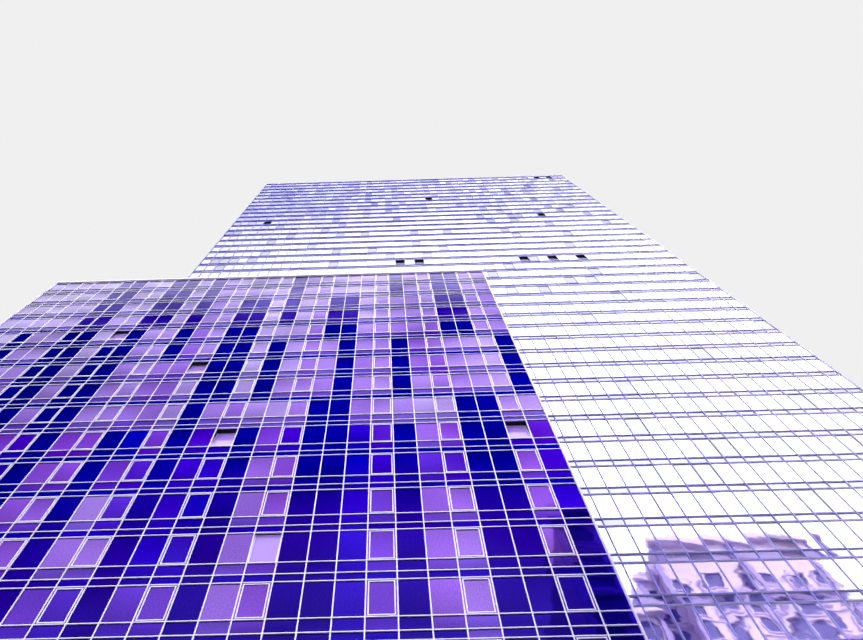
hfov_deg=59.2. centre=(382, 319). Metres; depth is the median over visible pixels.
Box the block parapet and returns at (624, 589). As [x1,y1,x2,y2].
[0,269,647,639]
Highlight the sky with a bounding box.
[0,0,862,388]
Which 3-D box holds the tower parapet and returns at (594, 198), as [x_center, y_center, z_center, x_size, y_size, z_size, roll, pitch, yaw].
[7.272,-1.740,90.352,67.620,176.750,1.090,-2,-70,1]
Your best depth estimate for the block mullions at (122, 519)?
43.18 m
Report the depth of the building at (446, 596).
40.90 m
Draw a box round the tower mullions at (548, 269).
[188,175,862,639]
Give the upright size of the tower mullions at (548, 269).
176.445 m
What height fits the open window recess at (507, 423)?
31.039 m
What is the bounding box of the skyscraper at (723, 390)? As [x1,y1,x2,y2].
[189,176,862,639]
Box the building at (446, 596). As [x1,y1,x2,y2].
[0,272,644,639]
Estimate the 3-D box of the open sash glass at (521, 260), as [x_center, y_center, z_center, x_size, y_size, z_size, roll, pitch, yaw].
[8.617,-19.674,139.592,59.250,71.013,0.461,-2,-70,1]
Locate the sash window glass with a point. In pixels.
(265, 548)
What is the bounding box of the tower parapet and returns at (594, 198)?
[187,175,862,389]
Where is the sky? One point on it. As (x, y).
(134, 134)
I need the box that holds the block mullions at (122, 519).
[0,271,645,639]
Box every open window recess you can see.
[111,331,529,537]
[264,176,586,262]
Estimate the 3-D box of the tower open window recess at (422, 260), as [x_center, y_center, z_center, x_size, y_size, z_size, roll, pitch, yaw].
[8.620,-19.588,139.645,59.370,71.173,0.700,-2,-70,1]
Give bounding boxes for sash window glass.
[110,334,529,561]
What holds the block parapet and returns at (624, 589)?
on the building body
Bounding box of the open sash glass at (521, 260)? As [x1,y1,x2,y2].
[396,258,584,264]

